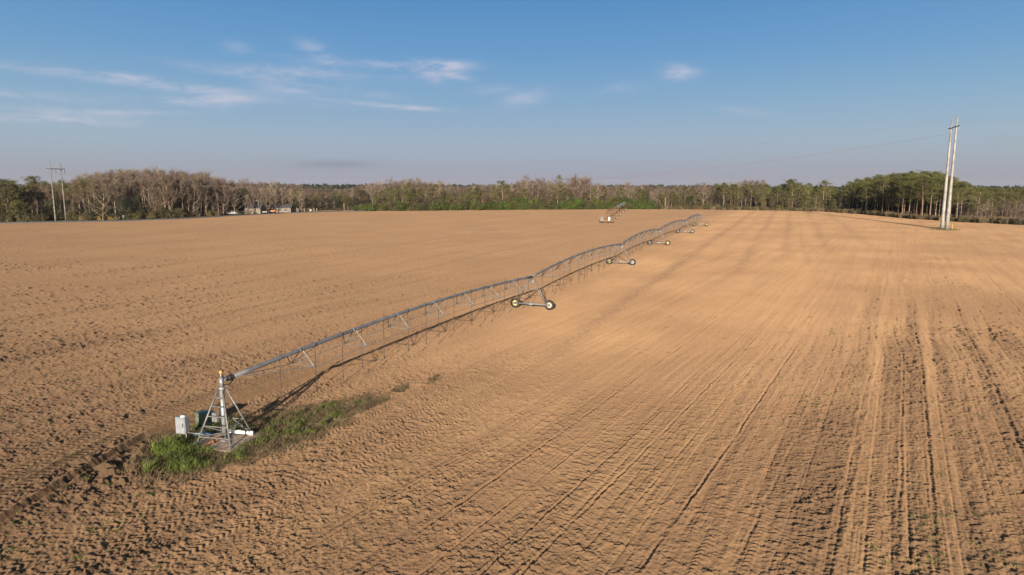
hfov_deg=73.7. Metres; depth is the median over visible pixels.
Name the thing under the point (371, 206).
shrub
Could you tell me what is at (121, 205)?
evergreen tree
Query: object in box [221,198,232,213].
evergreen tree
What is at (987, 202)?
bare tree
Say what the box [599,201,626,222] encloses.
irrigation machine
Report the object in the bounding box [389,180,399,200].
bare tree
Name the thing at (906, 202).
evergreen tree
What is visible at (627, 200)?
shrub
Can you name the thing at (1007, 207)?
bare tree
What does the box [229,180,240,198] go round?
bare tree
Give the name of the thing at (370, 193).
bare tree
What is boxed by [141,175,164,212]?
bare tree
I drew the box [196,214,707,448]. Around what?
irrigation machine
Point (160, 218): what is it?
road
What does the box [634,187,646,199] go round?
pine tree
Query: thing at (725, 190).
pine tree
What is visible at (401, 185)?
bare tree
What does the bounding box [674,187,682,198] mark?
pine tree
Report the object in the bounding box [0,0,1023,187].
sky
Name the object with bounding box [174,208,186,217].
shrub
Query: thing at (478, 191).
pine tree
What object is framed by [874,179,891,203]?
pine tree
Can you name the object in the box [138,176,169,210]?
bare tree
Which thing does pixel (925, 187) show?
pine tree
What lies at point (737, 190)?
pine tree
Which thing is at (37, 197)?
bare tree
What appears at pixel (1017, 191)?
pine tree
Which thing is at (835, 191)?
pine tree
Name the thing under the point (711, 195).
bare tree
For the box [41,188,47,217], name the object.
bare tree
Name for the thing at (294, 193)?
evergreen tree
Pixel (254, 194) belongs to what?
bare tree
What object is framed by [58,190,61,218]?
bare tree
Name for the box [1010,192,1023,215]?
pine tree
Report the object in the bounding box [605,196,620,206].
shrub
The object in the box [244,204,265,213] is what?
barn
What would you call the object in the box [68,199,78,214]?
bare tree
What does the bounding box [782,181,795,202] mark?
pine tree
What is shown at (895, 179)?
pine tree
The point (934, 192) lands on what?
pine tree
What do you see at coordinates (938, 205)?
evergreen tree
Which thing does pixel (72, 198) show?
bare tree
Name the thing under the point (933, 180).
pine tree
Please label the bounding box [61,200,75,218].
evergreen tree
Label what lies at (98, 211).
shrub
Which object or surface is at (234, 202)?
bare tree
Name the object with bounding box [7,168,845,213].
background wood
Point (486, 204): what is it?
shrub
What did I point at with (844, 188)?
pine tree
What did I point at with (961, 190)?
pine tree
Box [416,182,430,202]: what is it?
bare tree
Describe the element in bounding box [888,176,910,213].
pine tree
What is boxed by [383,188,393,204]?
pine tree
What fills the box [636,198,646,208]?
shrub
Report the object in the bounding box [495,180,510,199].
pine tree
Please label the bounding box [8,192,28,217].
evergreen tree
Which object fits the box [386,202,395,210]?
shrub
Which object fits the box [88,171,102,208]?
bare tree
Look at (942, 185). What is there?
pine tree
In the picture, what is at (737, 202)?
evergreen tree
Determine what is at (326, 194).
bare tree
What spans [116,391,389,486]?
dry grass
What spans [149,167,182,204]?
bare tree
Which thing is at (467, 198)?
evergreen tree
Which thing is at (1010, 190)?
pine tree
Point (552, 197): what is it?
evergreen tree
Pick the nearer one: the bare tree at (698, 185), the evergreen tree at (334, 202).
the evergreen tree at (334, 202)
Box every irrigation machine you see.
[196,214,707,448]
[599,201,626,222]
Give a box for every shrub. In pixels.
[0,211,12,221]
[18,211,32,221]
[37,213,48,220]
[51,209,63,219]
[64,210,82,220]
[76,215,88,220]
[81,211,94,219]
[93,209,107,219]
[100,210,112,219]
[120,208,134,219]
[128,211,139,218]
[144,209,156,218]
[153,210,163,218]
[161,208,170,217]
[166,209,177,217]
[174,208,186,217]
[356,204,364,210]
[360,205,370,210]
[367,204,374,210]
[378,204,385,210]
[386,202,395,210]
[394,201,408,210]
[410,204,420,210]
[417,201,428,210]
[429,203,437,210]
[435,201,448,210]
[449,203,456,209]
[455,204,463,209]
[458,201,468,209]
[470,202,481,209]
[482,202,489,209]
[487,201,496,209]
[496,204,504,209]
[509,198,519,209]
[515,198,527,209]
[523,199,535,209]
[531,204,537,209]
[539,197,554,209]
[559,202,566,209]
[561,200,572,209]
[567,198,583,209]
[582,200,592,208]
[588,198,602,208]
[601,202,608,208]
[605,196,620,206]
[619,197,632,208]
[624,202,632,208]
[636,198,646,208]
[638,196,652,208]
[882,211,894,216]
[960,215,970,221]
[978,217,987,222]
[990,217,1000,222]
[1003,217,1014,223]
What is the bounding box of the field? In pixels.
[0,196,1023,574]
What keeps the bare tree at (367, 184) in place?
on the field
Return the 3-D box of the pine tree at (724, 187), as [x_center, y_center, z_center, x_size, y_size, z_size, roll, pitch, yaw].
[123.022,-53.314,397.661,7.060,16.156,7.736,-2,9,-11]
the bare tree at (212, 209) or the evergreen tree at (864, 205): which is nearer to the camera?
the bare tree at (212, 209)
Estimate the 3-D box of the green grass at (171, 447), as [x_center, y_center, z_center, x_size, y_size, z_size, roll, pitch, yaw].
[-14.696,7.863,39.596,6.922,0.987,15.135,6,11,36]
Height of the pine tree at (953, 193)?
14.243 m
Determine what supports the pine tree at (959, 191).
on the field
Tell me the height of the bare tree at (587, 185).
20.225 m
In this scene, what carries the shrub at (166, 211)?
on the field
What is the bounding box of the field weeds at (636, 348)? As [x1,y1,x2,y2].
[0,248,1023,570]
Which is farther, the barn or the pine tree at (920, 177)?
the barn
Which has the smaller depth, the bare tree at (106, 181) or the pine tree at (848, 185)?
the bare tree at (106, 181)
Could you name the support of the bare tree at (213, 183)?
on the field
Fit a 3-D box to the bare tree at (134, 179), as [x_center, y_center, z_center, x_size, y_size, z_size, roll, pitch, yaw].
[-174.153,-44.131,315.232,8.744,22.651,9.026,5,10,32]
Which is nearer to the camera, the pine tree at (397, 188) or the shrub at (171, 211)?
the shrub at (171, 211)
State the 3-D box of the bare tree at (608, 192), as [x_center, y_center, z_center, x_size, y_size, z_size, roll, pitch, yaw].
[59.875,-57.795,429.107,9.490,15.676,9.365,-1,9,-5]
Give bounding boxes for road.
[0,210,367,223]
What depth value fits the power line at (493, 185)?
243.47 m
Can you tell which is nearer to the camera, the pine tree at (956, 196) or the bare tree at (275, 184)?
the pine tree at (956, 196)
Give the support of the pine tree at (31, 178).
on the field
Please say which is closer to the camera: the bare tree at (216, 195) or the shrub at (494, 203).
the bare tree at (216, 195)
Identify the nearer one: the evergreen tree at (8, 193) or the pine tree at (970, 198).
the evergreen tree at (8, 193)
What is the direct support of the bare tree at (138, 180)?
on the field
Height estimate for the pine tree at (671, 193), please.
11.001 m
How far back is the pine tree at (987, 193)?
273.52 m
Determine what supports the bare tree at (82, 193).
on the field
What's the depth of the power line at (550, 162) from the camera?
238.66 m
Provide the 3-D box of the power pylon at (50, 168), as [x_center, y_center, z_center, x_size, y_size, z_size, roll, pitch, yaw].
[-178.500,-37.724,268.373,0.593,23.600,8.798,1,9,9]
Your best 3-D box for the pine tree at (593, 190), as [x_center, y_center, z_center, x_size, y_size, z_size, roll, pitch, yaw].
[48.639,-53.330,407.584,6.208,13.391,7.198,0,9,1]
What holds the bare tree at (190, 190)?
on the field
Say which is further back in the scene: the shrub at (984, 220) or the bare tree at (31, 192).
the bare tree at (31, 192)
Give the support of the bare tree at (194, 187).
on the field
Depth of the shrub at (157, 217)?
286.51 m
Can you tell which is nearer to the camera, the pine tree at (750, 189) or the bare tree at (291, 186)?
the bare tree at (291, 186)
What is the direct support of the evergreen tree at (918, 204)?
on the field
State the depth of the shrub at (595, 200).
401.46 m
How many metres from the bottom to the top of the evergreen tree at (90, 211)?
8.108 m
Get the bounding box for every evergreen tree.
[0,181,25,221]
[0,183,16,213]
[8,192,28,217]
[10,199,26,220]
[17,201,33,217]
[34,205,47,220]
[41,200,59,219]
[48,197,63,219]
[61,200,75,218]
[85,201,100,217]
[99,197,115,217]
[113,197,133,218]
[126,197,144,213]
[157,205,165,217]
[166,197,177,215]
[178,200,189,212]
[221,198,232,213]
[236,196,244,212]
[237,188,252,207]
[280,197,293,206]
[289,191,300,210]
[302,197,311,208]
[310,194,321,210]
[322,197,330,210]
[328,191,341,207]
[329,196,338,209]
[336,192,348,209]
[343,196,351,209]
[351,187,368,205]
[352,197,359,208]
[428,196,435,206]
[463,193,473,209]
[484,197,493,209]
[490,192,499,202]
[548,192,556,203]
[562,188,573,200]
[627,192,635,201]
[672,194,681,206]
[687,195,694,206]
[691,195,698,206]
[734,198,740,206]
[835,198,843,210]
[853,197,862,208]
[855,195,871,209]
[872,192,890,211]
[880,195,898,212]
[897,196,907,212]
[903,199,915,212]
[907,198,920,214]
[919,199,934,214]
[923,190,941,213]
[940,198,955,215]
[951,193,971,214]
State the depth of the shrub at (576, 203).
397.21 m
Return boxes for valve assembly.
[194,427,211,435]
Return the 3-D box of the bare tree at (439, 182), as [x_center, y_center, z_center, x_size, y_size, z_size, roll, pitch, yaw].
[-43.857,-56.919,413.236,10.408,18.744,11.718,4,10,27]
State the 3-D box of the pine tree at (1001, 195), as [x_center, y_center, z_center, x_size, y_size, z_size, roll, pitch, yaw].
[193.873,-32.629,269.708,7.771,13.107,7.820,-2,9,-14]
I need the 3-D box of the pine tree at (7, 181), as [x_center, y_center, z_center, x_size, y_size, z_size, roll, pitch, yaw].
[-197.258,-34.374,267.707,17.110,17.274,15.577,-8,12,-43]
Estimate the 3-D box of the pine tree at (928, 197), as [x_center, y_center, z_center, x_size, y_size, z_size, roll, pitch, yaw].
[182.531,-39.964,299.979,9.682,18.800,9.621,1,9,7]
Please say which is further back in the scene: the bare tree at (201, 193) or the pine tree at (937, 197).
the bare tree at (201, 193)
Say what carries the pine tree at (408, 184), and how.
on the field
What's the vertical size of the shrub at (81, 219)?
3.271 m
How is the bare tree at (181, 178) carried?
on the field
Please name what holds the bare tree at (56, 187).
on the field
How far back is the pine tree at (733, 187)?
405.00 m
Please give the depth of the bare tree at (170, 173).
318.81 m
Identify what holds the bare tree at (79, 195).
on the field
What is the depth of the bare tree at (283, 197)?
349.40 m
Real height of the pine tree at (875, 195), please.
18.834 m
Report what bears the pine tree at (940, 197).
on the field
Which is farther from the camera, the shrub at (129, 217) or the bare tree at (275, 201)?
the bare tree at (275, 201)
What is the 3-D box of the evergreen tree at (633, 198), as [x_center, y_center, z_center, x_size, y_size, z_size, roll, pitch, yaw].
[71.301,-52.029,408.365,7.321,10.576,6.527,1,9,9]
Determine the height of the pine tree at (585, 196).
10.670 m
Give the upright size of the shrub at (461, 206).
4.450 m
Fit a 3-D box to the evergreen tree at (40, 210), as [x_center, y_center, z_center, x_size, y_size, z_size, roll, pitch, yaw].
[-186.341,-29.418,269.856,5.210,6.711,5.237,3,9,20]
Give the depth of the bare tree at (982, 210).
263.28 m
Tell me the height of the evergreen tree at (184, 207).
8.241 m
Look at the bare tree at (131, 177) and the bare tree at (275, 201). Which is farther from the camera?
the bare tree at (275, 201)
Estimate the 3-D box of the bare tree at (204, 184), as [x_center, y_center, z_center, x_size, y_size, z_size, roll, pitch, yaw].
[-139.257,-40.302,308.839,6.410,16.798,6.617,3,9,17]
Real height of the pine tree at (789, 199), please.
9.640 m
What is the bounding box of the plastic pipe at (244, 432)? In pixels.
[229,429,253,434]
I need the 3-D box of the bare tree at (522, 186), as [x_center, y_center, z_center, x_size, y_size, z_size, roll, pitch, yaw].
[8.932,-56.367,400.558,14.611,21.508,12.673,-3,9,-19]
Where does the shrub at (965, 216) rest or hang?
on the field
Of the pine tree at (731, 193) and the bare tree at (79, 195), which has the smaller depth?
the bare tree at (79, 195)
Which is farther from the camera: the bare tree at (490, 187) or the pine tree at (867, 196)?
the bare tree at (490, 187)
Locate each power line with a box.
[57,137,926,188]
[68,134,940,189]
[73,134,947,188]
[74,120,948,170]
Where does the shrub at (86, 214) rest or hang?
on the field
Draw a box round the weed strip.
[361,373,444,410]
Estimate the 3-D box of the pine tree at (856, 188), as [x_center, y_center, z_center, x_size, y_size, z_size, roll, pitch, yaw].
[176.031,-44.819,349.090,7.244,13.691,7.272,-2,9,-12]
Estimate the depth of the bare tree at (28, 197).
267.04 m
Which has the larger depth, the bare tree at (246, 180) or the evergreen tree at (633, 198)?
the evergreen tree at (633, 198)
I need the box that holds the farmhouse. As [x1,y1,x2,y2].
[265,204,292,212]
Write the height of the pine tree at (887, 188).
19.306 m
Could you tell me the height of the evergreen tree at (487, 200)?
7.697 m
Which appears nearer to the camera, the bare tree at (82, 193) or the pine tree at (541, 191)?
the bare tree at (82, 193)
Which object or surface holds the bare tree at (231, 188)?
on the field
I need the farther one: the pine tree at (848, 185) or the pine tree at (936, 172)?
the pine tree at (848, 185)
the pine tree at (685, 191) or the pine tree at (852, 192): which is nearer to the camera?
the pine tree at (852, 192)
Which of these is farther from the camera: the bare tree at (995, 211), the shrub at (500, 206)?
the shrub at (500, 206)
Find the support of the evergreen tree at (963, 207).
on the field
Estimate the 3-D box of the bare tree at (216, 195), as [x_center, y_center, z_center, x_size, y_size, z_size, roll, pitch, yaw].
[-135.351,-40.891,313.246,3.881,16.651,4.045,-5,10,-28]
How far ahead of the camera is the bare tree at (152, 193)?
287.92 m
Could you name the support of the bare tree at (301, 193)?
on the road
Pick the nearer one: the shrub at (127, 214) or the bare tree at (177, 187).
the shrub at (127, 214)
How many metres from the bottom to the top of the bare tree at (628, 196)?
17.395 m
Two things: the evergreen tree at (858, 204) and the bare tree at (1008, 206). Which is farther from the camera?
the evergreen tree at (858, 204)
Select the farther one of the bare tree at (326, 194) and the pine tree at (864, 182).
the bare tree at (326, 194)
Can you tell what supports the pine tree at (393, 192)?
on the field
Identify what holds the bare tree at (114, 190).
on the field
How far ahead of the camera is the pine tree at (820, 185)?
376.44 m
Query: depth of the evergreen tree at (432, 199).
384.24 m
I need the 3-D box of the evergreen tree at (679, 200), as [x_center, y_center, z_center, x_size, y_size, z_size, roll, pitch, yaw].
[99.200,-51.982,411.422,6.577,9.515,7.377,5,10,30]
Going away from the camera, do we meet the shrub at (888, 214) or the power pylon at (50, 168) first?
the power pylon at (50, 168)
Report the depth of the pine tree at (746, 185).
406.83 m
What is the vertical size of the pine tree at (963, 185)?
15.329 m
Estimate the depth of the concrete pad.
37.45 m
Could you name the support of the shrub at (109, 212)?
on the field
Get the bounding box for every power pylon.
[46,161,66,220]
[940,115,959,229]
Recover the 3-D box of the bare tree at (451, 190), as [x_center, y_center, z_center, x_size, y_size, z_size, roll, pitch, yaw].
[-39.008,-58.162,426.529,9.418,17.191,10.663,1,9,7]
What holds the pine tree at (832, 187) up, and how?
on the field
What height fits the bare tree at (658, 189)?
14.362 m
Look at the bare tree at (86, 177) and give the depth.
299.75 m
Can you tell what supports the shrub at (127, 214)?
on the field
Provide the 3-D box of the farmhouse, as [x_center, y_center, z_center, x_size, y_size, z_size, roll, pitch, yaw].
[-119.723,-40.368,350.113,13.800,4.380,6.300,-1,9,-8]
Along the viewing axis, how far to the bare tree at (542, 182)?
420.56 m
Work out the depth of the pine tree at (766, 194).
395.62 m
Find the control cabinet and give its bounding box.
[175,414,210,439]
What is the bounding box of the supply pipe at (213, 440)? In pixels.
[194,435,223,448]
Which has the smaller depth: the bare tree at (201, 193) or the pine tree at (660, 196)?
the bare tree at (201, 193)
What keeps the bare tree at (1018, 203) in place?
on the field
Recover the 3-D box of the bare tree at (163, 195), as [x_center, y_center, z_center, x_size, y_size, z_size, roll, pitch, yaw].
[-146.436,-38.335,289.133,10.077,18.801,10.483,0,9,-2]
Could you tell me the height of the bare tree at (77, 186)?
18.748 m
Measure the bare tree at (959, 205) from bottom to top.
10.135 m
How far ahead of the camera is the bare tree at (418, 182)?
431.34 m
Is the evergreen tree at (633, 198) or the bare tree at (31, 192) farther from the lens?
the evergreen tree at (633, 198)
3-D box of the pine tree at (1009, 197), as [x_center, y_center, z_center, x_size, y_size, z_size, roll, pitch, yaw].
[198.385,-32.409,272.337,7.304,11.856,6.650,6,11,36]
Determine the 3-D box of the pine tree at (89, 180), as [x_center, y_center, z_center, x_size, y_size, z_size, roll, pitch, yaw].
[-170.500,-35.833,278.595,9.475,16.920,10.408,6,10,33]
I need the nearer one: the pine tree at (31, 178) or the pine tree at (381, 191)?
the pine tree at (31, 178)
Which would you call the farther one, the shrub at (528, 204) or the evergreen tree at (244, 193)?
the shrub at (528, 204)
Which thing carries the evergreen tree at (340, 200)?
on the field
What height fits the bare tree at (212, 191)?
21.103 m
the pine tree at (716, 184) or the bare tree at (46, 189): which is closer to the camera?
the bare tree at (46, 189)
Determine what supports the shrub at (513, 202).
on the field
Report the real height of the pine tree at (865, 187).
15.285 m
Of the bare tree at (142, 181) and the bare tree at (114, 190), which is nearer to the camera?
the bare tree at (114, 190)
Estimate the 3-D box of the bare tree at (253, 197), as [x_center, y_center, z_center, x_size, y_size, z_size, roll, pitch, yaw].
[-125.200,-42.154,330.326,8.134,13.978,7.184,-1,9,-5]
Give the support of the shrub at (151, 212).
on the field
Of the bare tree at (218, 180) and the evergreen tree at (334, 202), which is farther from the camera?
the evergreen tree at (334, 202)
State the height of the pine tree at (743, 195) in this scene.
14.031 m
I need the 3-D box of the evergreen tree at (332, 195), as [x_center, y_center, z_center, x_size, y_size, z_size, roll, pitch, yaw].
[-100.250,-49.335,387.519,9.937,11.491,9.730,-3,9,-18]
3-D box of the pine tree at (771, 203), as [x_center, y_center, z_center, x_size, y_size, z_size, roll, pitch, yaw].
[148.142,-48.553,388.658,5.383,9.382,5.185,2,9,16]
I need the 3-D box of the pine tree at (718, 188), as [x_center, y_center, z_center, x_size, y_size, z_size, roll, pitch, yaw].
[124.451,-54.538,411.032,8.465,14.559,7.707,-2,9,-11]
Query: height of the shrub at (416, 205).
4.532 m
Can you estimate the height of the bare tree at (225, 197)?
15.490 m
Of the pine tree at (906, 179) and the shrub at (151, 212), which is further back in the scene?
the pine tree at (906, 179)
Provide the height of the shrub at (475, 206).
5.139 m
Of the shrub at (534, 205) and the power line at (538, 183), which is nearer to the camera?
the power line at (538, 183)
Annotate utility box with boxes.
[194,409,213,426]
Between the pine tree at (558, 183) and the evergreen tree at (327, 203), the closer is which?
the evergreen tree at (327, 203)
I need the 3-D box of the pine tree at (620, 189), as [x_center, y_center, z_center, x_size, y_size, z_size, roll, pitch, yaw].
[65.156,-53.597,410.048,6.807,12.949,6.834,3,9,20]
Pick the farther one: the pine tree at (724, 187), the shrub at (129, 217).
the pine tree at (724, 187)
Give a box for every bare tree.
[27,195,33,215]
[29,188,34,214]
[35,188,40,204]
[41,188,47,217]
[44,183,59,214]
[53,181,65,203]
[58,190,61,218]
[61,186,83,209]
[66,174,96,211]
[68,178,87,212]
[68,182,86,205]
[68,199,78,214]
[71,176,111,219]
[73,190,82,215]
[75,179,88,211]
[78,181,86,209]
[79,170,99,196]
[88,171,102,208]
[88,177,97,212]
[89,177,113,208]
[93,171,120,208]
[95,169,121,210]
[100,172,127,214]
[100,185,119,213]
[108,174,125,210]
[112,174,128,212]
[116,169,129,203]
[116,181,121,219]
[119,169,150,207]
[122,182,131,202]
[125,178,138,205]
[129,169,140,200]
[130,169,151,209]
[134,167,159,192]
[134,175,147,212]
[138,164,165,192]
[138,174,147,212]
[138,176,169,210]
[138,178,145,208]
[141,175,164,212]
[147,184,162,214]
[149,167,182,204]
[153,176,175,214]
[156,172,180,216]
[157,175,180,213]
[163,167,185,199]
[164,174,186,207]
[169,174,190,207]
[172,170,188,212]
[173,175,201,212]
[176,175,196,209]
[179,175,202,210]
[179,177,185,216]
[184,187,189,212]
[186,170,215,215]
[187,171,213,197]
[197,177,203,214]
[198,181,209,215]
[205,175,215,207]
[206,185,230,214]
[208,191,218,215]
[210,173,217,211]
[212,178,224,205]
[213,181,218,211]
[215,178,235,204]
[216,182,225,208]
[227,186,241,203]
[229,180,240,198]
[229,194,242,214]
[235,177,251,210]
[243,195,250,211]
[246,182,261,200]
[247,188,260,213]
[249,187,260,203]
[254,179,271,203]
[255,193,267,207]
[258,183,280,203]
[258,186,274,212]
[263,184,274,204]
[267,180,286,198]
[271,193,278,212]
[277,190,290,204]
[281,183,289,196]
[285,182,296,201]
[286,189,294,203]
[294,189,305,211]
[295,191,305,211]
[303,187,313,206]
[310,188,322,205]
[322,187,330,206]
[362,183,373,204]
[365,185,375,203]
[365,186,374,204]
[371,185,384,203]
[372,181,385,208]
[383,179,396,197]
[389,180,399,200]
[395,180,410,206]
[403,177,416,204]
[413,177,427,202]
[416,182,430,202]
[432,181,443,195]
[438,183,450,204]
[445,182,455,200]
[476,184,489,202]
[486,184,493,200]
[517,174,535,201]
[533,177,551,198]
[535,184,549,198]
[539,183,555,200]
[545,179,554,198]
[558,181,568,200]
[566,187,577,199]
[570,174,578,195]
[577,178,590,198]
[578,177,592,197]
[592,182,603,198]
[603,184,613,201]
[620,180,638,198]
[655,185,661,204]
[689,183,699,200]
[697,182,710,204]
[705,184,717,203]
[705,185,715,203]
[740,178,748,205]
[742,180,757,201]
[749,180,762,206]
[956,198,970,214]
[965,202,974,216]
[973,198,984,216]
[974,202,988,217]
[985,199,990,218]
[991,208,1000,217]
[998,200,1014,217]
[1003,204,1015,218]
[1011,200,1023,216]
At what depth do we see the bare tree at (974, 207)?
272.81 m
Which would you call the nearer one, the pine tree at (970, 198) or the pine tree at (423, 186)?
the pine tree at (970, 198)
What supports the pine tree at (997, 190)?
on the field
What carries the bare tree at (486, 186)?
on the field
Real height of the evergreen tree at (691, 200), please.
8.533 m
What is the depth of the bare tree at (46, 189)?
274.00 m
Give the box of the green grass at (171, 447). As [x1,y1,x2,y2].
[139,399,368,472]
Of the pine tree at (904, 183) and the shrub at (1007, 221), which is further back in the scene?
the pine tree at (904, 183)
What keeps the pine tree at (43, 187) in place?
on the field
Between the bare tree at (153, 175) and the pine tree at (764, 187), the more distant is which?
the pine tree at (764, 187)
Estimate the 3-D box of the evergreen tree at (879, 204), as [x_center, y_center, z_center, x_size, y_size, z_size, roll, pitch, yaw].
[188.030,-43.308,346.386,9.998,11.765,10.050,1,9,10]
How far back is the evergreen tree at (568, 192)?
402.47 m
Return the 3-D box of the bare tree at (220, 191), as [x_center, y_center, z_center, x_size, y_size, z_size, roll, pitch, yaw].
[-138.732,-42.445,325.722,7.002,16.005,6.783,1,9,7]
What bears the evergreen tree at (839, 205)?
on the field
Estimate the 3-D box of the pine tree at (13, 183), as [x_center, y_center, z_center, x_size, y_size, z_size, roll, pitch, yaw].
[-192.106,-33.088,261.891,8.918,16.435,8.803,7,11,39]
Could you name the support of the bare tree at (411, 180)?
on the field
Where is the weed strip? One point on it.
(404, 387)
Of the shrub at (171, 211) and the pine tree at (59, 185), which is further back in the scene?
the shrub at (171, 211)
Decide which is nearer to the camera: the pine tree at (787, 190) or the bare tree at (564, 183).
the pine tree at (787, 190)
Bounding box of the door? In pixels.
[196,416,206,425]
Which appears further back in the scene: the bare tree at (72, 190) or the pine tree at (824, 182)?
the pine tree at (824, 182)
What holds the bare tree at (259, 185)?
on the field
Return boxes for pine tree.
[0,178,34,194]
[0,180,22,221]
[19,186,28,203]
[21,175,45,204]
[26,180,43,212]
[38,181,57,204]
[54,179,74,205]
[70,178,92,204]
[78,179,102,201]
[371,194,378,203]
[377,190,384,199]
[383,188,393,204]
[391,189,397,202]
[395,186,403,196]
[402,182,413,205]
[402,190,411,203]
[410,187,417,198]
[420,184,429,201]
[424,184,442,201]
[469,190,479,203]
[471,187,482,203]
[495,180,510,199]
[520,188,529,202]
[539,189,545,198]
[549,174,565,202]
[581,192,588,200]
[591,187,596,199]
[599,187,608,197]
[617,188,624,196]
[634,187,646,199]
[656,193,663,204]
[669,191,675,205]
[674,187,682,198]
[682,186,689,208]
[696,194,705,205]
[710,183,721,199]
[712,186,721,202]
[719,182,728,203]
[719,184,729,199]
[726,184,738,205]
[730,184,741,202]
[734,186,743,201]
[738,186,746,207]
[741,184,751,204]
[748,185,755,206]
[752,183,765,201]
[759,191,765,206]
[762,184,769,205]
[764,188,772,201]
[768,194,776,205]
[774,185,781,201]
[775,184,789,198]
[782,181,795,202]
[783,178,801,204]
[784,194,795,207]
[790,184,800,205]
[796,183,804,201]
[796,198,804,207]
[799,184,810,203]
[799,193,812,207]
[805,182,814,201]
[809,191,821,207]
[811,186,818,198]
[814,184,826,207]
[816,179,832,202]
[824,185,838,199]
[830,189,839,200]
[840,187,849,209]
[843,187,855,206]
[844,184,851,209]
[847,182,858,207]
[851,187,861,210]
[856,181,871,205]
[858,184,873,209]
[858,189,873,208]
[868,178,882,209]
[869,176,884,206]
[873,178,894,212]
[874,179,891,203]
[879,176,894,210]
[882,186,897,209]
[886,172,904,210]
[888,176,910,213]
[888,177,899,211]
[889,184,908,211]
[895,180,912,214]
[896,172,911,210]
[896,177,917,212]
[898,175,921,210]
[906,173,928,213]
[907,178,934,215]
[910,175,932,201]
[912,182,923,213]
[920,176,937,213]
[922,177,941,214]
[923,174,939,213]
[924,176,948,215]
[929,170,941,215]
[929,180,947,214]
[932,174,944,214]
[937,179,957,196]
[946,182,971,217]
[947,186,958,213]
[952,188,968,217]
[953,181,972,216]
[953,183,972,214]
[964,188,975,213]
[968,187,990,212]
[972,188,981,203]
[980,192,992,217]
[982,187,994,209]
[987,192,1001,217]
[991,188,1005,217]
[996,189,1016,218]
[1000,189,1015,213]
[1002,191,1019,208]
[1004,189,1023,209]
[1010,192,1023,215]
[1018,189,1023,218]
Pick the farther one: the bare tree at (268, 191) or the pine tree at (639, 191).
the pine tree at (639, 191)
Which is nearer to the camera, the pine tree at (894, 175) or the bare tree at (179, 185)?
the bare tree at (179, 185)
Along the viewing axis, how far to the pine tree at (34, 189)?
280.89 m
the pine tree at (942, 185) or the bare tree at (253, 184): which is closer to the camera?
the pine tree at (942, 185)
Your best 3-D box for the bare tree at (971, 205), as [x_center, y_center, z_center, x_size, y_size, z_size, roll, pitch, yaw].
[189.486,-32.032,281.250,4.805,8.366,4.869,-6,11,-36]
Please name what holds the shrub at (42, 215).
on the field
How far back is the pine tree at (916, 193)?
295.44 m
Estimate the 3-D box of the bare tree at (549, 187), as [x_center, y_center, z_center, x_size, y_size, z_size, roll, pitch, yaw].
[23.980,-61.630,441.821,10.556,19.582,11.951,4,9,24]
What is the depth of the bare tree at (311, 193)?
383.37 m
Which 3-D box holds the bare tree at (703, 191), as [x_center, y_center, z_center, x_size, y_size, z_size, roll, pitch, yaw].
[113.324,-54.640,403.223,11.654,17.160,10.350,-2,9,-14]
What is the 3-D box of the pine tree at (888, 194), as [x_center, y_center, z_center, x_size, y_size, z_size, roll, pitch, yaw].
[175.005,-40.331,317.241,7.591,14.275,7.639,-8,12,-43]
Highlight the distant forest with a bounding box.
[15,182,1022,195]
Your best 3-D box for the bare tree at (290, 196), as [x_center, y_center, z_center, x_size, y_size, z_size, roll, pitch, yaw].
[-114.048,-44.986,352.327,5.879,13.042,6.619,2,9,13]
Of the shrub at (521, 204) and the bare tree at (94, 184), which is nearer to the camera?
the bare tree at (94, 184)
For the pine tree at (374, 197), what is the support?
on the field
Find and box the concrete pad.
[188,430,259,452]
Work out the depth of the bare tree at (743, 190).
437.92 m
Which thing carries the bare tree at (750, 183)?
on the field
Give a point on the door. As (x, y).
(198, 418)
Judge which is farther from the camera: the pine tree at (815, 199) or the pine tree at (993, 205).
the pine tree at (815, 199)
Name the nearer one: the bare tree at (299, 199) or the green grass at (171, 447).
the green grass at (171, 447)
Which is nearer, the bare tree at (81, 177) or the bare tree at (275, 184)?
the bare tree at (81, 177)
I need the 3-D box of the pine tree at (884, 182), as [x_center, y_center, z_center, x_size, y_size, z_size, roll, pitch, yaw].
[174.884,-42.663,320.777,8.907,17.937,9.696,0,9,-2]
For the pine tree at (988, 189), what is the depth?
321.40 m
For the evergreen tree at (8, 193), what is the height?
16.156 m
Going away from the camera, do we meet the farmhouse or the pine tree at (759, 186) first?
the farmhouse
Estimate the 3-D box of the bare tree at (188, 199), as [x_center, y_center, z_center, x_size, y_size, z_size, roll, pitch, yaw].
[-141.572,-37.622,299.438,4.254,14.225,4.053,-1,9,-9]
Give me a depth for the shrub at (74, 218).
269.34 m
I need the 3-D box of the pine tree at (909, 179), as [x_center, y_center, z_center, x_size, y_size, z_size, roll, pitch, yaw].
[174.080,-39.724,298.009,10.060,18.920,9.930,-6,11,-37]
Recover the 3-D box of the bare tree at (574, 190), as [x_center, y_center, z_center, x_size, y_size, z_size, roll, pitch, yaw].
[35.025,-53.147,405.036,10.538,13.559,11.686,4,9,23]
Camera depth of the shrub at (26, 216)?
262.51 m
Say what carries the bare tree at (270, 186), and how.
on the field
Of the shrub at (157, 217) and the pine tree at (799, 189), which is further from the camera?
the pine tree at (799, 189)
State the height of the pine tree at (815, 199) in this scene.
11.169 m
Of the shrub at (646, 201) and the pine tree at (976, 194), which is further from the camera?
the shrub at (646, 201)
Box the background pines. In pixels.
[753,178,1023,216]

